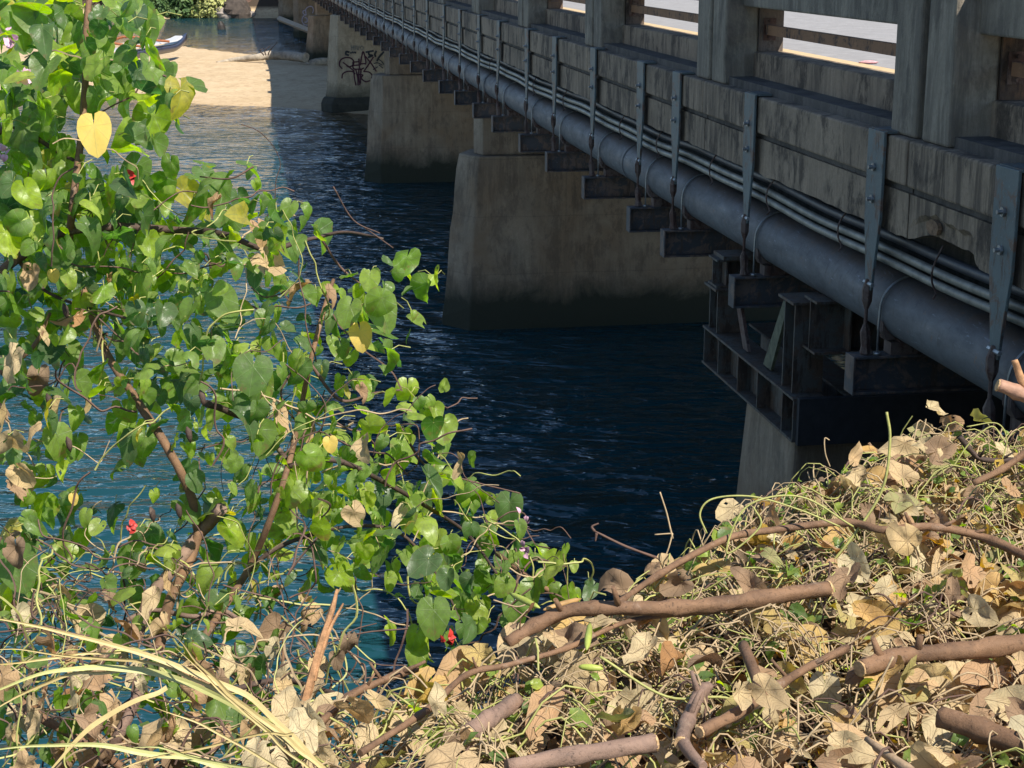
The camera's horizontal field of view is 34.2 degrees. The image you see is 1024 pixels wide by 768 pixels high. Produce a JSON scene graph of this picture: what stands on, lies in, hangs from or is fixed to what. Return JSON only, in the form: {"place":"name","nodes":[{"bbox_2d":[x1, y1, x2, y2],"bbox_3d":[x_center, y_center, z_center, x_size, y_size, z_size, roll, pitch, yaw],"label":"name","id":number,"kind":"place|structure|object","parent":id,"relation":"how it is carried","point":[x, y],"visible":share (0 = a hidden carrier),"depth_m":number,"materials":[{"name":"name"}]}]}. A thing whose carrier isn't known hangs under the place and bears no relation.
{"place":"outdoors","nodes":[
{"label":"outdoors","id":0,"kind":"place"},
{"bbox_2d":[0,0,368,141],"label":"sandbar and river bed","id":1,"kind":"object","parent":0,"point":[271,84],"visible":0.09,"depth_m":61.73,"materials":[{"name":"sand"}]},
{"bbox_2d":[114,33,186,57],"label":"outrigger canoe","id":2,"kind":"object","parent":1,"relation":"on","point":[174,43],"visible":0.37,"depth_m":70.38,"materials":[{"name":"grey paint"}]},
{"bbox_2d":[150,0,202,18],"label":"leafy shrub","id":3,"kind":"object","parent":1,"relation":"on","point":[180,7],"visible":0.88,"depth_m":122.20,"materials":[{"name":"green plant"}]},
{"bbox_2d":[187,0,225,17],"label":"grassy shrub","id":4,"kind":"object","parent":1,"relation":"on","point":[209,7],"visible":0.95,"depth_m":122.57,"materials":[{"name":"green plant"}]},
{"bbox_2d":[222,0,250,18],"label":"boulder","id":5,"kind":"object","parent":1,"relation":"on","point":[238,9],"visible":0.66,"depth_m":122.54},
{"bbox_2d":[217,45,308,62],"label":"drift log","id":6,"kind":"object","parent":1,"relation":"on","point":[284,55],"visible":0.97,"depth_m":71.55,"materials":[{"name":"wood"}]},
{"bbox_2d":[278,0,293,31],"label":"bridge pier","id":7,"kind":"structure","parent":1,"relation":"on","point":[285,8],"depth_m":113.83,"materials":[{"name":"concrete"}]},
{"bbox_2d":[293,0,314,42],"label":"bridge pier","id":8,"kind":"structure","parent":1,"relation":"on","point":[303,10],"depth_m":96.57,"materials":[{"name":"concrete"}]},
{"bbox_2d":[306,3,331,61],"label":"bridge pier","id":9,"kind":"structure","parent":1,"relation":"on","point":[317,44],"depth_m":76.59,"materials":[{"name":"concrete"}]},
{"bbox_2d":[321,14,383,112],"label":"bridge pier","id":10,"kind":"structure","parent":1,"relation":"on","point":[355,61],"depth_m":53.51,"materials":[{"name":"concrete"}]},
{"bbox_2d":[364,51,473,182],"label":"bridge pier","id":11,"kind":"structure","parent":1,"relation":"on","point":[420,130],"depth_m":37.50,"materials":[{"name":"concrete"}]},
{"bbox_2d":[726,403,1019,588],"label":"bridge pier","id":12,"kind":"structure","parent":1,"relation":"on","point":[771,455],"depth_m":10.13,"materials":[{"name":"concrete"}]},
{"bbox_2d":[702,249,1009,445],"bbox_3d":[3.070,-0.366,10.728,3.234,0.861,2.065,-2,15,-9],"label":"steel trestle","id":13,"kind":"object","parent":12,"relation":"on","point":[786,379],"visible":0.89,"depth_m":9.76,"materials":[{"name":"metal"}]},
{"bbox_2d":[0,18,845,767],"bbox_3d":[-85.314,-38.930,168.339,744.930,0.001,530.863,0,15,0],"label":"river water","id":14,"kind":"structure","parent":0,"point":[612,432],"depth_m":18.86,"materials":[{"name":"blue liquid"}]},
{"bbox_2d":[442,118,780,330],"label":"bridge pier","id":15,"kind":"structure","parent":14,"relation":"in","point":[533,243],"depth_m":23.21,"materials":[{"name":"concrete"}]},
{"bbox_2d":[357,0,1023,316],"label":"road bridge","id":16,"kind":"structure","parent":14,"relation":"in","point":[939,86],"depth_m":9.74,"materials":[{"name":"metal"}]},
{"bbox_2d":[277,16,307,32],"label":"timber beam","id":17,"kind":"structure","parent":16,"relation":"attached to","point":[303,28],"depth_m":89.67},
{"bbox_2d":[373,0,389,44],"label":"pipe hanger","id":18,"kind":"object","parent":16,"relation":"hanging from","point":[377,39],"visible":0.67,"depth_m":38.74,"materials":[{"name":"metal"}]},
{"bbox_2d":[381,0,399,50],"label":"pipe hanger","id":19,"kind":"object","parent":16,"relation":"hanging from","point":[385,45],"visible":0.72,"depth_m":36.69,"materials":[{"name":"metal"}]},
{"bbox_2d":[389,0,408,56],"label":"pipe hanger","id":20,"kind":"object","parent":16,"relation":"hanging from","point":[395,51],"visible":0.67,"depth_m":34.61,"materials":[{"name":"metal"}]},
{"bbox_2d":[399,0,420,64],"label":"pipe hanger","id":21,"kind":"object","parent":16,"relation":"hanging from","point":[405,58],"visible":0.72,"depth_m":32.52,"materials":[{"name":"metal"}]},
{"bbox_2d":[410,0,433,72],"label":"pipe hanger","id":22,"kind":"object","parent":16,"relation":"attached to","point":[417,66],"visible":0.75,"depth_m":30.45,"materials":[{"name":"metal"}]},
{"bbox_2d":[422,0,453,81],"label":"pipe hanger","id":23,"kind":"object","parent":16,"relation":"hanging from","point":[432,75],"visible":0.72,"depth_m":28.41,"materials":[{"name":"metal"}]},
{"bbox_2d":[438,4,470,93],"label":"pipe hanger","id":24,"kind":"object","parent":16,"relation":"hanging from","point":[447,86],"visible":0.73,"depth_m":26.14,"materials":[{"name":"metal"}]},
{"bbox_2d":[454,9,486,104],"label":"pipe hanger","id":25,"kind":"object","parent":16,"relation":"hanging from","point":[465,97],"visible":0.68,"depth_m":24.27,"materials":[{"name":"metal"}]},
{"bbox_2d":[472,14,510,118],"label":"pipe hanger","id":26,"kind":"object","parent":16,"relation":"attached to","point":[484,110],"visible":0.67,"depth_m":22.38,"materials":[{"name":"metal"}]},
{"bbox_2d":[491,20,535,132],"bbox_3d":[0.230,-3.820,20.682,0.979,1.362,0.265,-2,15,-9],"label":"pipe hanger","id":27,"kind":"object","parent":16,"relation":"hanging from","point":[512,120],"visible":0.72,"depth_m":20.72,"materials":[{"name":"metal"}]},
{"bbox_2d":[518,28,563,152],"bbox_3d":[0.564,-3.288,18.660,0.979,1.362,0.217,-2,15,-9],"label":"pipe hanger","id":28,"kind":"object","parent":16,"relation":"hanging from","point":[539,140],"visible":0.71,"depth_m":18.71,"materials":[{"name":"metal"}]},
{"bbox_2d":[545,36,602,171],"bbox_3d":[0.831,-2.862,17.042,0.979,1.362,0.217,-2,15,-9],"label":"pipe hanger","id":29,"kind":"object","parent":16,"relation":"hanging from","point":[570,158],"visible":0.71,"depth_m":17.11,"materials":[{"name":"metal"}]},
{"bbox_2d":[581,47,655,199],"bbox_3d":[1.133,-2.382,15.217,0.979,1.362,0.217,-2,15,-9],"label":"pipe hanger","id":30,"kind":"object","parent":16,"relation":"hanging from","point":[610,183],"visible":0.68,"depth_m":15.28,"materials":[{"name":"metal"}]},
{"bbox_2d":[626,60,686,232],"bbox_3d":[1.424,-1.917,13.453,0.979,1.362,0.217,-2,15,-9],"label":"pipe hanger","id":31,"kind":"object","parent":16,"relation":"hanging from","point":[654,216],"visible":0.66,"depth_m":13.48,"materials":[{"name":"metal"}]},
{"bbox_2d":[350,0,1023,327],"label":"conduit","id":32,"kind":"object","parent":16,"relation":"attached to","point":[1012,317],"visible":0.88,"depth_m":9.90,"materials":[{"name":"metal"}]},
{"bbox_2d":[353,0,1023,313],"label":"conduit","id":33,"kind":"object","parent":16,"relation":"attached to","point":[976,289],"visible":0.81,"depth_m":9.90,"materials":[{"name":"metal"}]},
{"bbox_2d":[358,0,1023,297],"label":"conduit","id":34,"kind":"object","parent":16,"relation":"attached to","point":[964,268],"visible":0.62,"depth_m":9.77,"materials":[{"name":"metal"}]},
{"bbox_2d":[660,70,745,257],"bbox_3d":[1.603,-1.633,12.370,0.979,1.362,0.217,-2,15,-9],"label":"pipe hanger","id":35,"kind":"object","parent":16,"relation":"hanging from","point":[696,238],"visible":0.67,"depth_m":12.42,"materials":[{"name":"metal"}]},
{"bbox_2d":[728,91,821,308],"bbox_3d":[1.890,-1.175,10.632,0.979,1.362,0.217,-2,15,-9],"label":"pipe hanger","id":36,"kind":"object","parent":16,"relation":"attached to","point":[766,285],"visible":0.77,"depth_m":10.66,"materials":[{"name":"metal"}]},
{"bbox_2d":[844,127,983,395],"bbox_3d":[2.230,-0.633,8.573,0.979,1.362,0.217,-2,15,-9],"label":"pipe hanger","id":37,"kind":"object","parent":16,"relation":"hanging from","point":[895,365],"visible":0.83,"depth_m":8.61,"materials":[{"name":"metal"}]},
{"bbox_2d":[964,163,1023,483],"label":"pipe hanger","id":38,"kind":"object","parent":16,"relation":"hanging from","point":[1006,203],"visible":0.7,"depth_m":7.04,"materials":[{"name":"metal"}]},
{"bbox_2d":[329,0,1023,412],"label":"pipe","id":39,"kind":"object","parent":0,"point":[949,332],"depth_m":9.99,"materials":[{"name":"metal"}]},
{"bbox_2d":[484,491,1023,767],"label":"bank ground","id":40,"kind":"structure","parent":0,"point":[804,728],"depth_m":4.00,"materials":[{"name":"soil"}]},
{"bbox_2d":[0,618,325,767],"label":"grass tuft","id":41,"kind":"object","parent":40,"relation":"on","point":[283,733],"visible":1,"depth_m":2.48,"materials":[{"name":"plant"}]},
{"bbox_2d":[0,472,431,767],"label":"withered shrub","id":42,"kind":"object","parent":40,"relation":"on","point":[28,713],"visible":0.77,"depth_m":4.10,"materials":[{"name":"beige plant"}]},
{"bbox_2d":[313,692,348,725],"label":"dead leaf","id":43,"kind":"object","parent":42,"relation":"on","point":[326,698],"visible":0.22,"depth_m":3.40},
{"bbox_2d":[280,623,407,685],"bbox_3d":[-0.391,0.655,3.893,0.301,0.183,0.052,-2,15,-7],"label":"dead twig","id":44,"kind":"object","parent":42,"relation":"on","point":[346,647],"visible":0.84,"depth_m":3.89,"materials":[{"name":"wood"}]},
{"bbox_2d":[0,0,464,653],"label":"hibiscus shrub","id":45,"kind":"object","parent":40,"relation":"on","point":[42,174],"visible":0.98,"depth_m":4.66,"materials":[{"name":"green plant"}]},
{"bbox_2d":[300,589,343,700],"bbox_3d":[-0.400,0.549,3.497,0.106,0.230,0.024,-11,18,-36],"label":"broken stake","id":46,"kind":"object","parent":40,"relation":"on","point":[321,645],"visible":0.98,"depth_m":3.50,"materials":[{"name":"brown wood"}]},
{"bbox_2d":[195,278,570,678],"bbox_3d":[-0.358,0.395,5.189,1.078,1.533,2.049,0,15,0],"label":"hibiscus shrub","id":47,"kind":"object","parent":40,"relation":"on","point":[433,557],"visible":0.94,"depth_m":4.70,"materials":[{"name":"green plant"}]},
{"bbox_2d":[443,489,598,644],"bbox_3d":[0.049,0.529,5.250,0.513,0.653,1.306,0,15,0],"label":"leafy creeper","id":48,"kind":"object","parent":47,"relation":"attached to","point":[519,557],"visible":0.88,"depth_m":4.81,"materials":[{"name":"green plant"}]},
{"bbox_2d":[203,419,1023,767],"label":"dry vines","id":49,"kind":"object","parent":40,"relation":"on","point":[597,731],"visible":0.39,"depth_m":3.65,"materials":[{"name":"plant"}]},
{"bbox_2d":[554,650,616,700],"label":"dead leaf","id":50,"kind":"object","parent":49,"relation":"on","point":[584,677],"visible":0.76,"depth_m":3.50,"materials":[{"name":"plant"}]},
{"bbox_2d":[207,399,1023,767],"bbox_3d":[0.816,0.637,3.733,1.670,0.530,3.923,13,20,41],"label":"dead leaf heap","id":51,"kind":"object","parent":40,"relation":"on","point":[307,725],"visible":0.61,"depth_m":3.69,"materials":[{"name":"plant"}]},
{"bbox_2d":[354,723,379,767],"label":"dead leaf","id":52,"kind":"object","parent":51,"relation":"on","point":[360,730],"visible":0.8,"depth_m":3.28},
{"bbox_2d":[321,660,425,723],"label":"cut branch","id":53,"kind":"object","parent":51,"relation":"on","point":[356,692],"visible":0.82,"depth_m":3.40,"materials":[{"name":"brown plant"}]},
{"bbox_2d":[381,710,431,758],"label":"dead leaf","id":54,"kind":"object","parent":51,"relation":"on","point":[404,717],"visible":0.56,"depth_m":3.34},
{"bbox_2d":[400,666,446,711],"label":"dead leaf","id":55,"kind":"object","parent":51,"relation":"on","point":[427,672],"visible":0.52,"depth_m":3.50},
{"bbox_2d":[425,742,478,767],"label":"dead leaf","id":56,"kind":"object","parent":51,"relation":"on","point":[444,756],"visible":0.98,"depth_m":3.02,"materials":[{"name":"plant"}]},
{"bbox_2d":[434,645,489,701],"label":"dead leaf","id":57,"kind":"object","parent":51,"relation":"on","point":[452,658],"visible":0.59,"depth_m":3.60,"materials":[{"name":"plant"}]},
{"bbox_2d":[457,718,509,751],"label":"dead leaf","id":58,"kind":"object","parent":51,"relation":"on","point":[501,726],"visible":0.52,"depth_m":3.20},
{"bbox_2d":[459,693,522,743],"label":"cut branch","id":59,"kind":"object","parent":51,"relation":"on","point":[509,705],"visible":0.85,"depth_m":3.20,"materials":[{"name":"brown plant"}]},
{"bbox_2d":[497,622,539,675],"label":"dead leaf","id":60,"kind":"object","parent":51,"relation":"on","point":[522,649],"visible":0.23,"depth_m":3.75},
{"bbox_2d":[357,612,720,756],"bbox_3d":[0.049,0.563,3.418,1.004,0.048,0.141,-13,20,-41],"label":"cut branch","id":61,"kind":"object","parent":51,"relation":"on","point":[420,714],"visible":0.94,"depth_m":3.40,"materials":[{"name":"brown plant"}]},
{"bbox_2d":[525,684,564,740],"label":"dead leaf","id":62,"kind":"object","parent":51,"relation":"on","point":[541,716],"visible":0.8,"depth_m":3.25,"materials":[{"name":"plant"}]},
{"bbox_2d":[558,731,597,767],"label":"dead leaf","id":63,"kind":"object","parent":51,"relation":"on","point":[585,735],"visible":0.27,"depth_m":3.23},
{"bbox_2d":[504,733,658,767],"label":"cut branch","id":64,"kind":"object","parent":51,"relation":"on","point":[573,755],"visible":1,"depth_m":3.06,"materials":[{"name":"brown plant"}]},
{"bbox_2d":[581,671,616,725],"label":"dead leaf","id":65,"kind":"object","parent":51,"relation":"on","point":[603,699],"visible":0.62,"depth_m":3.48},
{"bbox_2d":[600,731,641,767],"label":"dead leaf","id":66,"kind":"object","parent":51,"relation":"on","point":[623,759],"visible":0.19,"depth_m":3.25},
{"bbox_2d":[591,523,658,559],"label":"cut branch","id":67,"kind":"object","parent":51,"relation":"on","point":[623,545],"visible":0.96,"depth_m":4.30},
{"bbox_2d":[233,429,1023,767],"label":"wilting green leaves","id":68,"kind":"object","parent":51,"relation":"on","point":[797,611],"visible":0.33,"depth_m":3.85,"materials":[{"name":"green plant"}]},
{"bbox_2d":[681,642,713,677],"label":"dead leaf","id":69,"kind":"object","parent":68,"relation":"on","point":[699,649],"visible":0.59,"depth_m":3.64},
{"bbox_2d":[606,682,658,715],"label":"dead leaf","id":70,"kind":"object","parent":51,"relation":"on","point":[628,696],"visible":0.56,"depth_m":3.44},
{"bbox_2d":[652,746,678,766],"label":"dead leaf","id":71,"kind":"object","parent":51,"relation":"on","point":[671,758],"visible":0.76,"depth_m":3.21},
{"bbox_2d":[503,580,833,646],"bbox_3d":[0.355,0.490,3.683,0.760,0.146,0.087,-3,15,-11],"label":"cut branch","id":72,"kind":"object","parent":51,"relation":"on","point":[676,607],"visible":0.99,"depth_m":3.65,"materials":[{"name":"brown plant"}]},
{"bbox_2d":[674,670,713,767],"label":"cut branch","id":73,"kind":"object","parent":51,"relation":"on","point":[686,725],"visible":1,"depth_m":3.15,"materials":[{"name":"brown plant"}]},
{"bbox_2d":[599,656,798,767],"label":"vine shoot","id":74,"kind":"object","parent":51,"relation":"on","point":[671,697],"visible":0.62,"depth_m":3.30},
{"bbox_2d":[691,558,730,575],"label":"dead leaf","id":75,"kind":"object","parent":51,"relation":"on","point":[706,569],"visible":0.91,"depth_m":4.20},
{"bbox_2d":[715,498,744,521],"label":"dead leaf","id":76,"kind":"object","parent":51,"relation":"on","point":[723,511],"visible":0.85,"depth_m":4.57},
{"bbox_2d":[699,495,839,533],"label":"vine shoot","id":77,"kind":"object","parent":51,"relation":"on","point":[702,506],"visible":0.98,"depth_m":4.10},
{"bbox_2d":[695,640,849,738],"bbox_3d":[0.466,0.574,3.342,0.195,0.055,0.523,13,19,40],"label":"cut branch","id":78,"kind":"object","parent":51,"relation":"on","point":[715,724],"visible":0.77,"depth_m":3.33,"materials":[{"name":"brown plant"}]},
{"bbox_2d":[750,607,795,638],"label":"dead leaf","id":79,"kind":"object","parent":51,"relation":"on","point":[769,613],"visible":0.73,"depth_m":3.73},
{"bbox_2d":[754,731,794,767],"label":"dead leaf","id":80,"kind":"object","parent":51,"relation":"on","point":[779,757],"visible":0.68,"depth_m":3.22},
{"bbox_2d":[785,624,836,673],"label":"dead leaf","id":81,"kind":"object","parent":51,"relation":"on","point":[806,648],"visible":0.53,"depth_m":3.74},
{"bbox_2d":[798,481,824,512],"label":"dead leaf","id":82,"kind":"object","parent":51,"relation":"on","point":[818,499],"visible":0.51,"depth_m":4.56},
{"bbox_2d":[619,512,1023,600],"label":"cut branch","id":83,"kind":"object","parent":51,"relation":"on","point":[948,527],"visible":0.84,"depth_m":4.10,"materials":[{"name":"brown plant"}]},
{"bbox_2d":[725,495,853,553],"bbox_3d":[0.674,0.340,4.055,0.312,0.141,0.034,-1,15,-3],"label":"vine shoot","id":84,"kind":"object","parent":83,"relation":"on","point":[760,525],"visible":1,"depth_m":4.05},
{"bbox_2d":[808,671,841,715],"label":"dead leaf","id":85,"kind":"object","parent":51,"relation":"on","point":[819,688],"visible":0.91,"depth_m":3.52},
{"bbox_2d":[821,526,853,554],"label":"dead leaf","id":86,"kind":"object","parent":51,"relation":"on","point":[830,537],"visible":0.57,"depth_m":4.39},
{"bbox_2d":[822,412,890,572],"bbox_3d":[0.864,0.275,4.136,0.194,0.392,0.042,-9,17,-32],"label":"vine shoot","id":87,"kind":"object","parent":51,"relation":"on","point":[878,497],"visible":0.96,"depth_m":4.15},
{"bbox_2d":[832,721,885,760],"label":"dead leaf","id":88,"kind":"object","parent":51,"relation":"on","point":[847,727],"visible":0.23,"depth_m":3.19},
{"bbox_2d":[852,695,882,738],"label":"dead leaf","id":89,"kind":"object","parent":51,"relation":"on","point":[871,714],"visible":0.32,"depth_m":3.40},
{"bbox_2d":[850,656,893,724],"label":"vine shoot","id":90,"kind":"object","parent":51,"relation":"on","point":[873,692],"visible":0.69,"depth_m":3.20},
{"bbox_2d":[851,599,911,639],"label":"dead leaf","id":91,"kind":"object","parent":51,"relation":"on","point":[895,624],"visible":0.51,"depth_m":3.83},
{"bbox_2d":[864,736,913,767],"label":"cut branch","id":92,"kind":"object","parent":51,"relation":"on","point":[894,759],"visible":0.84,"depth_m":3.01,"materials":[{"name":"brown wood"}]},
{"bbox_2d":[870,576,909,609],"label":"dead leaf","id":93,"kind":"object","parent":51,"relation":"on","point":[892,596],"visible":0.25,"depth_m":3.98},
{"bbox_2d":[874,502,913,524],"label":"dead leaf","id":94,"kind":"object","parent":51,"relation":"on","point":[877,507],"visible":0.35,"depth_m":4.48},
{"bbox_2d":[878,668,939,708],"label":"dead leaf","id":95,"kind":"object","parent":51,"relation":"on","point":[916,678],"visible":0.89,"depth_m":3.39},
{"bbox_2d":[910,543,946,588],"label":"dead leaf","id":96,"kind":"object","parent":51,"relation":"on","point":[922,549],"visible":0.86,"depth_m":4.13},
{"bbox_2d":[853,634,1023,676],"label":"cut branch","id":97,"kind":"object","parent":51,"relation":"on","point":[989,647],"visible":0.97,"depth_m":3.47,"materials":[{"name":"brown plant"}]},
{"bbox_2d":[921,704,959,752],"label":"dead leaf","id":98,"kind":"object","parent":51,"relation":"on","point":[932,731],"visible":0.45,"depth_m":3.31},
{"bbox_2d":[926,661,976,711],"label":"dead leaf","id":99,"kind":"object","parent":51,"relation":"on","point":[955,668],"visible":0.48,"depth_m":3.47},
{"bbox_2d":[935,706,1023,759],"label":"cut branch","id":100,"kind":"object","parent":51,"relation":"on","point":[976,729],"visible":0.91,"depth_m":3.15,"materials":[{"name":"brown plant"}]},
{"bbox_2d":[960,659,1009,687],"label":"dead leaf","id":101,"kind":"object","parent":51,"relation":"on","point":[981,666],"visible":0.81,"depth_m":3.48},
{"bbox_2d":[957,435,1023,462],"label":"cut branch","id":102,"kind":"object","parent":51,"relation":"on","point":[970,449],"visible":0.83,"depth_m":4.74,"materials":[{"name":"brown plant"}]},
{"bbox_2d":[972,449,1023,485],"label":"cut branch","id":103,"kind":"object","parent":51,"relation":"on","point":[1008,465],"visible":1,"depth_m":4.39,"materials":[{"name":"brown plant"}]},
{"bbox_2d":[982,585,1021,627],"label":"dead leaf","id":104,"kind":"object","parent":51,"relation":"on","point":[995,607],"visible":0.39,"depth_m":3.93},
{"bbox_2d":[1007,651,1023,684],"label":"dead leaf","id":105,"kind":"object","parent":51,"relation":"on","point":[1018,663],"visible":0.98,"depth_m":3.48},
{"bbox_2d":[223,416,1023,767],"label":"green vines","id":106,"kind":"object","parent":40,"relation":"on","point":[611,646],"visible":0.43,"depth_m":3.72,"materials":[{"name":"plant"}]},
{"bbox_2d":[281,423,1023,767],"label":"dark twigs","id":107,"kind":"object","parent":40,"relation":"on","point":[829,565],"visible":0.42,"depth_m":3.77,"materials":[{"name":"wood"}]},
{"bbox_2d":[994,379,1023,402],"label":"cut branch","id":108,"kind":"object","parent":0,"point":[1013,391],"visible":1,"depth_m":4.19,"materials":[{"name":"brown plant"}]},
{"bbox_2d":[1011,359,1023,386],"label":"cut branch","id":109,"kind":"object","parent":108,"relation":"on","point":[1019,374],"visible":1,"depth_m":4.19,"materials":[{"name":"brown wood"}]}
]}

